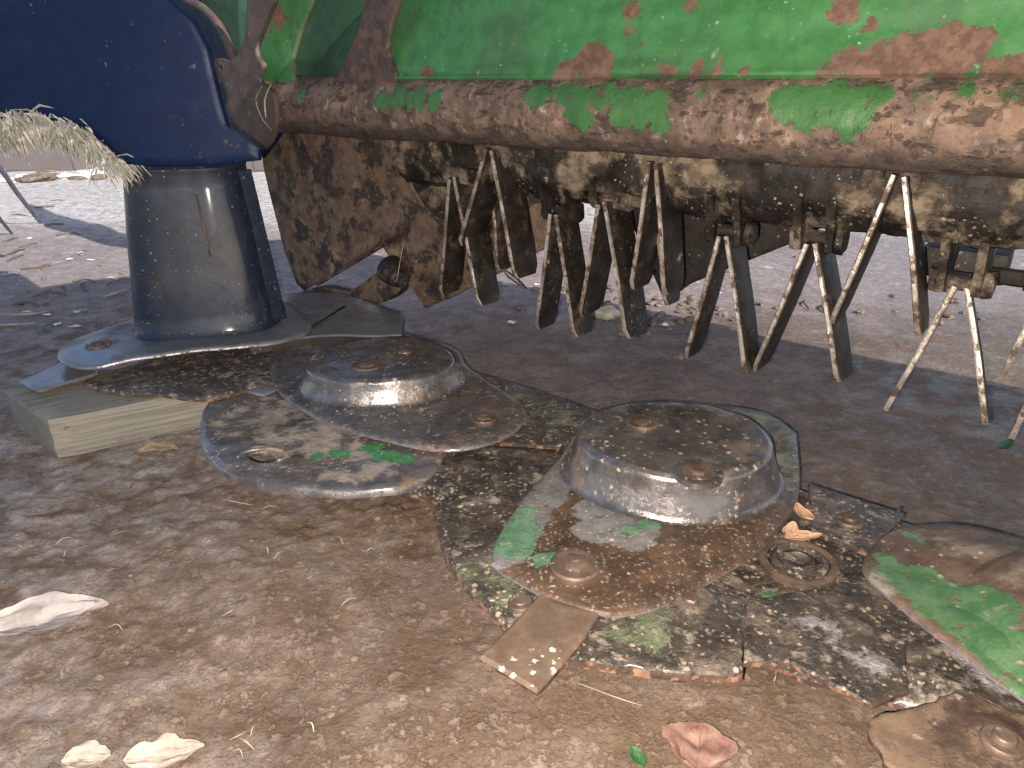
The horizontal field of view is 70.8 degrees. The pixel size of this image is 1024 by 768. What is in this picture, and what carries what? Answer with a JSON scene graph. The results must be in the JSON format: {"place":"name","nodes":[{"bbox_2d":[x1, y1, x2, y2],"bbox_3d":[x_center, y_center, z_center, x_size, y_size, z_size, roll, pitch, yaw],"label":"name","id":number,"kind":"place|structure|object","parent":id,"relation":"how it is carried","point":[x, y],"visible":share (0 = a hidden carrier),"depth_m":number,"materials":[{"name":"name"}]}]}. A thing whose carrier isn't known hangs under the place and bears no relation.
{"place":"outdoors","nodes":[
{"label":"outdoors","id":0,"kind":"place"},
{"bbox_2d":[0,133,263,171],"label":"block wall","id":1,"kind":"structure","parent":0,"point":[54,162],"depth_m":4.94,"materials":[{"name":"concrete"}]},
{"bbox_2d":[0,171,1023,767],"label":"ground","id":2,"kind":"structure","parent":0,"point":[924,449],"depth_m":0.94,"materials":[{"name":"brown soil"}]},
{"bbox_2d":[0,216,13,233],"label":"rake tine","id":3,"kind":"object","parent":2,"relation":"on","point":[3,223],"visible":0.9,"depth_m":2.77,"materials":[{"name":"grey metal"}]},
{"bbox_2d":[0,177,15,182],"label":"rubble","id":4,"kind":"object","parent":2,"relation":"on","point":[2,180],"visible":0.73,"depth_m":4.39,"materials":[{"name":"white stone"}]},
{"bbox_2d":[7,248,24,254],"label":"twig","id":5,"kind":"object","parent":2,"relation":"on","point":[11,252],"visible":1,"depth_m":2.54,"materials":[{"name":"brown wood"}]},
{"bbox_2d":[0,322,34,325],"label":"stick","id":6,"kind":"object","parent":2,"relation":"on","point":[12,324],"visible":1,"depth_m":1.77,"materials":[{"name":"beige wood"}]},
{"bbox_2d":[0,164,41,223],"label":"rake tine","id":7,"kind":"object","parent":2,"relation":"on","point":[9,181],"visible":0.98,"depth_m":2.88,"materials":[{"name":"grey metal"}]},
{"bbox_2d":[0,310,49,315],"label":"stick","id":8,"kind":"object","parent":2,"relation":"on","point":[23,314],"visible":1,"depth_m":1.84,"materials":[{"name":"wood"}]},
{"bbox_2d":[12,301,38,306],"bbox_3d":[-1.304,-0.216,1.936,0.075,0.011,0.021,2,23,5],"label":"twig","id":9,"kind":"object","parent":2,"relation":"on","point":[29,302],"visible":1,"depth_m":1.94,"materials":[{"name":"wood"}]},
{"bbox_2d":[19,242,36,246],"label":"twig","id":10,"kind":"object","parent":2,"relation":"on","point":[28,244],"visible":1,"depth_m":2.64,"materials":[{"name":"brown wood"}]},
{"bbox_2d":[20,265,47,269],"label":"twig","id":11,"kind":"object","parent":2,"relation":"on","point":[28,267],"visible":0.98,"depth_m":2.34,"materials":[{"name":"brown wood"}]},
{"bbox_2d":[18,173,57,182],"bbox_3d":[-2.935,-1.274,4.458,0.218,0.060,0.134,-11,25,-24],"label":"rubble","id":12,"kind":"object","parent":2,"relation":"on","point":[37,177],"visible":0.98,"depth_m":4.42,"materials":[{"name":"brown stone"}]},
{"bbox_2d":[36,168,56,171],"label":"rubble","id":13,"kind":"object","parent":2,"relation":"on","point":[47,170],"visible":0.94,"depth_m":4.89,"materials":[{"name":"brown stone"}]},
{"bbox_2d":[32,291,65,296],"bbox_3d":[-1.312,-0.257,2.041,0.089,0.011,0.023,-4,23,-10],"label":"twig","id":14,"kind":"object","parent":2,"relation":"on","point":[46,292],"visible":1,"depth_m":2.04,"materials":[{"name":"wood"}]},
{"bbox_2d":[0,591,108,636],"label":"leaf","id":15,"kind":"object","parent":2,"relation":"on","point":[51,610],"visible":1,"depth_m":0.80,"materials":[{"name":"white plant"}]},
{"bbox_2d":[45,223,63,225],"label":"twig","id":16,"kind":"object","parent":2,"relation":"on","point":[54,224],"visible":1,"depth_m":3.04,"materials":[{"name":"wood"}]},
{"bbox_2d":[57,174,79,178],"bbox_3d":[-2.825,-1.319,4.583,0.143,0.040,0.093,0,23,0],"label":"rubble","id":17,"kind":"object","parent":2,"relation":"on","point":[63,176],"visible":0.67,"depth_m":4.55,"materials":[{"name":"white stone"}]},
{"bbox_2d":[59,173,82,175],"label":"rubble","id":18,"kind":"object","parent":2,"relation":"on","point":[72,174],"visible":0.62,"depth_m":4.60,"materials":[{"name":"white stone"}]},
{"bbox_2d":[68,176,86,179],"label":"rubble","id":19,"kind":"object","parent":2,"relation":"on","point":[75,177],"visible":1,"depth_m":4.51,"materials":[{"name":"brown stone"}]},
{"bbox_2d":[73,278,94,281],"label":"twig","id":20,"kind":"object","parent":2,"relation":"on","point":[83,279],"visible":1,"depth_m":2.15,"materials":[{"name":"brown wood"}]},
{"bbox_2d":[80,283,88,290],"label":"twig","id":21,"kind":"object","parent":2,"relation":"on","point":[82,287],"visible":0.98,"depth_m":2.09,"materials":[{"name":"wood"}]},
{"bbox_2d":[60,740,111,767],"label":"leaf","id":22,"kind":"object","parent":2,"relation":"on","point":[88,754],"visible":1,"depth_m":0.62,"materials":[{"name":"beige plant"}]},
{"bbox_2d":[79,169,103,176],"bbox_3d":[-2.744,-1.386,4.731,0.201,0.047,0.095,-19,29,-39],"label":"rubble","id":23,"kind":"object","parent":2,"relation":"on","point":[83,172],"visible":0.37,"depth_m":4.70,"materials":[{"name":"white stone"}]},
{"bbox_2d":[94,674,103,680],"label":"clod","id":24,"kind":"object","parent":2,"relation":"on","point":[98,677],"visible":1,"depth_m":0.72,"materials":[{"name":"brown soil"}]},
{"bbox_2d":[91,174,106,179],"bbox_3d":[-2.618,-1.312,4.566,0.088,0.041,0.163,-10,24,-22],"label":"rubble","id":25,"kind":"object","parent":2,"relation":"on","point":[101,176],"visible":0.67,"depth_m":4.52,"materials":[{"name":"stone"}]},
{"bbox_2d":[106,700,114,706],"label":"clod","id":26,"kind":"object","parent":2,"relation":"on","point":[110,703],"visible":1,"depth_m":0.69,"materials":[{"name":"brown soil"}]},
{"bbox_2d":[102,287,130,296],"bbox_3d":[-1.100,-0.260,2.022,0.021,0.011,0.126,4,23,10],"label":"stick","id":27,"kind":"object","parent":2,"relation":"on","point":[117,292],"visible":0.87,"depth_m":2.00,"materials":[{"name":"wood"}]},
{"bbox_2d":[105,278,129,284],"bbox_3d":[-1.176,-0.311,2.164,0.021,0.010,0.092,19,29,38],"label":"twig","id":28,"kind":"object","parent":2,"relation":"on","point":[110,282],"visible":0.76,"depth_m":2.16,"materials":[{"name":"wood"}]},
{"bbox_2d":[116,305,132,310],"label":"twig","id":29,"kind":"object","parent":2,"relation":"on","point":[125,307],"visible":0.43,"depth_m":1.87,"materials":[{"name":"wood"}]},
{"bbox_2d":[121,660,129,664],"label":"clod","id":30,"kind":"object","parent":2,"relation":"on","point":[125,662],"visible":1,"depth_m":0.74,"materials":[{"name":"brown soil"}]},
{"bbox_2d":[3,370,272,457],"bbox_3d":[-0.620,0.023,1.291,0.487,0.072,0.189,-13,26,-28],"label":"timber block","id":31,"kind":"object","parent":2,"relation":"on","point":[76,418],"depth_m":1.18,"materials":[{"name":"beige wood"}]},
{"bbox_2d":[137,441,177,453],"bbox_3d":[-0.574,0.104,1.164,0.044,0.012,0.048,15,27,32],"label":"leaf","id":32,"kind":"object","parent":2,"relation":"on","point":[152,446],"visible":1,"depth_m":1.17,"materials":[{"name":"beige plant"}]},
{"bbox_2d":[123,732,204,767],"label":"leaf","id":33,"kind":"object","parent":2,"relation":"on","point":[167,749],"visible":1,"depth_m":0.64,"materials":[{"name":"beige plant"}]},
{"bbox_2d":[187,625,197,631],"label":"clod","id":34,"kind":"object","parent":2,"relation":"on","point":[192,628],"visible":1,"depth_m":0.79,"materials":[{"name":"brown soil"}]},
{"bbox_2d":[218,669,228,677],"bbox_3d":[-0.292,0.295,0.732,0.011,0.006,0.010,7,24,17],"label":"clod","id":35,"kind":"object","parent":2,"relation":"on","point":[223,673],"visible":1,"depth_m":0.73,"materials":[{"name":"brown soil"}]},
{"bbox_2d":[223,499,251,504],"bbox_3d":[-0.390,0.166,1.016,0.051,0.003,0.005,7,24,16],"label":"straw","id":36,"kind":"object","parent":2,"relation":"on","point":[237,501],"visible":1,"depth_m":1.01,"materials":[{"name":"beige plant"}]},
{"bbox_2d":[240,738,253,748],"bbox_3d":[-0.241,0.326,0.654,0.021,0.004,0.002,15,27,32],"label":"straw","id":37,"kind":"object","parent":2,"relation":"on","point":[248,743],"visible":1,"depth_m":0.65,"materials":[{"name":"beige plant"}]},
{"bbox_2d":[251,667,261,673],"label":"clod","id":38,"kind":"object","parent":2,"relation":"on","point":[256,670],"visible":1,"depth_m":0.73,"materials":[{"name":"brown soil"}]},
{"bbox_2d":[253,636,260,640],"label":"clod","id":39,"kind":"object","parent":2,"relation":"on","point":[255,638],"visible":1,"depth_m":0.77,"materials":[{"name":"brown soil"}]},
{"bbox_2d":[268,594,275,599],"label":"clod","id":40,"kind":"object","parent":2,"relation":"on","point":[272,596],"visible":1,"depth_m":0.82,"materials":[{"name":"brown soil"}]},
{"bbox_2d":[325,711,335,718],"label":"clod","id":41,"kind":"object","parent":2,"relation":"on","point":[330,714],"visible":1,"depth_m":0.68,"materials":[{"name":"brown soil"}]},
{"bbox_2d":[329,671,337,676],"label":"clod","id":42,"kind":"object","parent":2,"relation":"on","point":[333,673],"visible":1,"depth_m":0.73,"materials":[{"name":"brown soil"}]},
{"bbox_2d":[345,585,352,591],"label":"clod","id":43,"kind":"object","parent":2,"relation":"on","point":[348,588],"visible":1,"depth_m":0.84,"materials":[{"name":"brown soil"}]},
{"bbox_2d":[350,654,358,661],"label":"clod","id":44,"kind":"object","parent":2,"relation":"on","point":[354,657],"visible":1,"depth_m":0.75,"materials":[{"name":"brown soil"}]},
{"bbox_2d":[374,515,380,520],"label":"clod","id":45,"kind":"object","parent":2,"relation":"on","point":[377,517],"visible":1,"depth_m":0.97,"materials":[{"name":"brown soil"}]},
{"bbox_2d":[398,729,405,735],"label":"clod","id":46,"kind":"object","parent":2,"relation":"on","point":[402,732],"visible":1,"depth_m":0.65,"materials":[{"name":"brown soil"}]},
{"bbox_2d":[399,693,405,700],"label":"clod","id":47,"kind":"object","parent":2,"relation":"on","point":[402,696],"visible":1,"depth_m":0.69,"materials":[{"name":"brown soil"}]},
{"bbox_2d":[416,725,423,730],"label":"clod","id":48,"kind":"object","parent":2,"relation":"on","point":[419,727],"visible":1,"depth_m":0.66,"materials":[{"name":"brown soil"}]},
{"bbox_2d":[455,586,461,591],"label":"clod","id":49,"kind":"object","parent":2,"relation":"on","point":[458,588],"visible":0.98,"depth_m":0.84,"materials":[{"name":"brown soil"}]},
{"bbox_2d":[0,0,1023,767],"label":"disc mower","id":50,"kind":"object","parent":2,"relation":"on","point":[450,148],"visible":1,"depth_m":1.03,"materials":[{"name":"metal"}]},
{"bbox_2d":[0,104,149,191],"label":"dried grass","id":51,"kind":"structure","parent":50,"relation":"on","point":[74,138],"depth_m":1.10,"materials":[{"name":"beige plant"}]},
{"bbox_2d":[256,86,271,130],"bbox_3d":[-0.509,-0.562,1.470,0.037,0.086,0.003,13,26,28],"label":"straw","id":52,"kind":"object","parent":50,"relation":"attached to","point":[258,109],"visible":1,"depth_m":1.48,"materials":[{"name":"beige plant"}]},
{"bbox_2d":[264,84,270,117],"bbox_3d":[-0.493,-0.571,1.454,0.032,0.065,0.005,17,28,35],"label":"straw","id":53,"kind":"object","parent":50,"relation":"attached to","point":[265,101],"visible":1,"depth_m":1.46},
{"bbox_2d":[782,521,798,536],"bbox_3d":[0.317,0.168,0.819,0.019,0.010,0.034,12,26,27],"label":"leaf","id":54,"kind":"object","parent":50,"relation":"on","point":[791,526],"visible":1,"depth_m":0.82,"materials":[{"name":"plant"}]},
{"bbox_2d":[785,530,822,540],"bbox_3d":[0.327,0.171,0.807,0.045,0.006,0.019,-3,23,-7],"label":"leaf","id":55,"kind":"object","parent":50,"relation":"on","point":[804,535],"visible":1,"depth_m":0.81,"materials":[{"name":"plant"}]},
{"bbox_2d":[795,502,814,519],"bbox_3d":[0.346,0.153,0.853,0.019,0.009,0.036,-4,23,-9],"label":"leaf","id":56,"kind":"object","parent":50,"relation":"on","point":[802,511],"visible":1,"depth_m":0.86,"materials":[{"name":"plant"}]},
{"bbox_2d":[505,270,526,288],"bbox_3d":[0.012,-0.322,2.189,0.012,0.008,0.221,-7,23,-15],"label":"metal rod","id":57,"kind":"object","parent":2,"relation":"on","point":[519,281],"visible":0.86,"depth_m":2.16,"materials":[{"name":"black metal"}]},
{"bbox_2d":[514,305,526,311],"bbox_3d":[0.024,-0.199,1.902,0.033,0.017,0.036,-14,26,-30],"label":"clod","id":58,"kind":"object","parent":2,"relation":"on","point":[522,308],"visible":0.99,"depth_m":1.89,"materials":[{"name":"soil"}]},
{"bbox_2d":[531,287,539,290],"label":"clod","id":59,"kind":"object","parent":2,"relation":"on","point":[535,288],"visible":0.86,"depth_m":2.08,"materials":[{"name":"soil"}]},
{"bbox_2d":[592,305,619,320],"bbox_3d":[0.238,-0.178,1.827,0.066,0.043,0.050,9,24,20],"label":"stone","id":60,"kind":"object","parent":2,"relation":"on","point":[608,312],"visible":0.91,"depth_m":1.81,"materials":[{"name":"beige stone"}]},
{"bbox_2d":[602,300,612,305],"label":"clod","id":61,"kind":"object","parent":2,"relation":"on","point":[607,302],"visible":0.64,"depth_m":1.94,"materials":[{"name":"soil"}]},
{"bbox_2d":[579,683,641,705],"bbox_3d":[0.094,0.298,0.692,0.065,0.001,0.002,11,25,24],"label":"straw","id":62,"kind":"object","parent":2,"relation":"on","point":[611,695],"visible":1,"depth_m":0.69,"materials":[{"name":"beige plant"}]},
{"bbox_2d":[629,744,646,767],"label":"leaf","id":63,"kind":"object","parent":2,"relation":"on","point":[637,756],"visible":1,"depth_m":0.63,"materials":[{"name":"green plant"}]},
{"bbox_2d":[640,331,650,336],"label":"clod","id":64,"kind":"object","parent":2,"relation":"on","point":[646,334],"visible":0.48,"depth_m":1.69,"materials":[{"name":"brown soil"}]},
{"bbox_2d":[646,301,657,305],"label":"clod","id":65,"kind":"object","parent":2,"relation":"on","point":[652,303],"visible":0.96,"depth_m":1.94,"materials":[{"name":"brown soil"}]},
{"bbox_2d":[648,321,656,325],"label":"clod","id":66,"kind":"object","parent":2,"relation":"on","point":[652,323],"visible":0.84,"depth_m":1.77,"materials":[{"name":"brown soil"}]},
{"bbox_2d":[648,317,658,321],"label":"clod","id":67,"kind":"object","parent":2,"relation":"on","point":[654,319],"visible":0.67,"depth_m":1.80,"materials":[{"name":"soil"}]},
{"bbox_2d":[654,313,663,317],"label":"clod","id":68,"kind":"object","parent":2,"relation":"on","point":[657,315],"visible":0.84,"depth_m":1.83,"materials":[{"name":"soil"}]},
{"bbox_2d":[654,298,663,303],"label":"clod","id":69,"kind":"object","parent":2,"relation":"on","point":[659,301],"visible":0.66,"depth_m":1.96,"materials":[{"name":"brown soil"}]},
{"bbox_2d":[657,311,667,315],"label":"clod","id":70,"kind":"object","parent":2,"relation":"on","point":[663,313],"visible":0.74,"depth_m":1.84,"materials":[{"name":"soil"}]},
{"bbox_2d":[662,318,675,325],"bbox_3d":[0.387,-0.152,1.788,0.031,0.017,0.033,-8,24,-19],"label":"clod","id":71,"kind":"object","parent":2,"relation":"on","point":[669,322],"visible":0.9,"depth_m":1.78,"materials":[{"name":"soil"}]},
{"bbox_2d":[674,354,683,359],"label":"clod","id":72,"kind":"object","parent":2,"relation":"on","point":[680,357],"visible":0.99,"depth_m":1.56,"materials":[{"name":"soil"}]},
{"bbox_2d":[674,318,684,323],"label":"clod","id":73,"kind":"object","parent":2,"relation":"on","point":[680,320],"visible":0.99,"depth_m":1.80,"materials":[{"name":"brown soil"}]},
{"bbox_2d":[676,309,685,313],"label":"clod","id":74,"kind":"object","parent":2,"relation":"on","point":[680,311],"visible":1,"depth_m":1.87,"materials":[{"name":"brown soil"}]},
{"bbox_2d":[684,316,694,321],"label":"clod","id":75,"kind":"object","parent":2,"relation":"on","point":[689,318],"visible":0.77,"depth_m":1.81,"materials":[{"name":"brown soil"}]},
{"bbox_2d":[685,299,696,304],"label":"clod","id":76,"kind":"object","parent":2,"relation":"on","point":[691,301],"visible":1,"depth_m":1.95,"materials":[{"name":"brown soil"}]},
{"bbox_2d":[687,295,695,298],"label":"clod","id":77,"kind":"object","parent":2,"relation":"on","point":[691,297],"visible":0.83,"depth_m":2.00,"materials":[{"name":"brown soil"}]},
{"bbox_2d":[662,721,738,767],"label":"leaf","id":78,"kind":"object","parent":2,"relation":"on","point":[717,748],"visible":1,"depth_m":0.63,"materials":[{"name":"plant"}]},
{"bbox_2d":[714,306,723,310],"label":"clod","id":79,"kind":"object","parent":2,"relation":"on","point":[718,308],"visible":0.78,"depth_m":1.89,"materials":[{"name":"brown soil"}]},
{"bbox_2d":[717,311,727,315],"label":"clod","id":80,"kind":"object","parent":2,"relation":"on","point":[721,313],"visible":0.93,"depth_m":1.85,"materials":[{"name":"brown soil"}]},
{"bbox_2d":[756,301,764,306],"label":"clod","id":81,"kind":"object","parent":2,"relation":"on","point":[761,304],"visible":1,"depth_m":1.95,"materials":[{"name":"brown soil"}]},
{"bbox_2d":[803,299,810,309],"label":"twig","id":82,"kind":"object","parent":2,"relation":"on","point":[806,305],"visible":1,"depth_m":1.93,"materials":[{"name":"brown wood"}]},
{"bbox_2d":[856,309,864,313],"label":"clod","id":83,"kind":"object","parent":2,"relation":"on","point":[859,311],"visible":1,"depth_m":1.88,"materials":[{"name":"brown soil"}]},
{"bbox_2d":[943,314,954,318],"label":"clod","id":84,"kind":"object","parent":2,"relation":"on","point":[948,316],"visible":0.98,"depth_m":1.85,"materials":[{"name":"brown soil"}]},
{"bbox_2d":[950,298,961,303],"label":"clod","id":85,"kind":"object","parent":2,"relation":"on","point":[955,300],"visible":0.66,"depth_m":1.96,"materials":[{"name":"brown soil"}]},
{"bbox_2d":[996,439,1013,448],"bbox_3d":[0.801,0.099,1.169,0.055,0.011,0.021,-15,27,-32],"label":"leaf","id":86,"kind":"object","parent":2,"relation":"on","point":[1007,444],"visible":0.91,"depth_m":1.17,"materials":[{"name":"green plant"}]}
]}

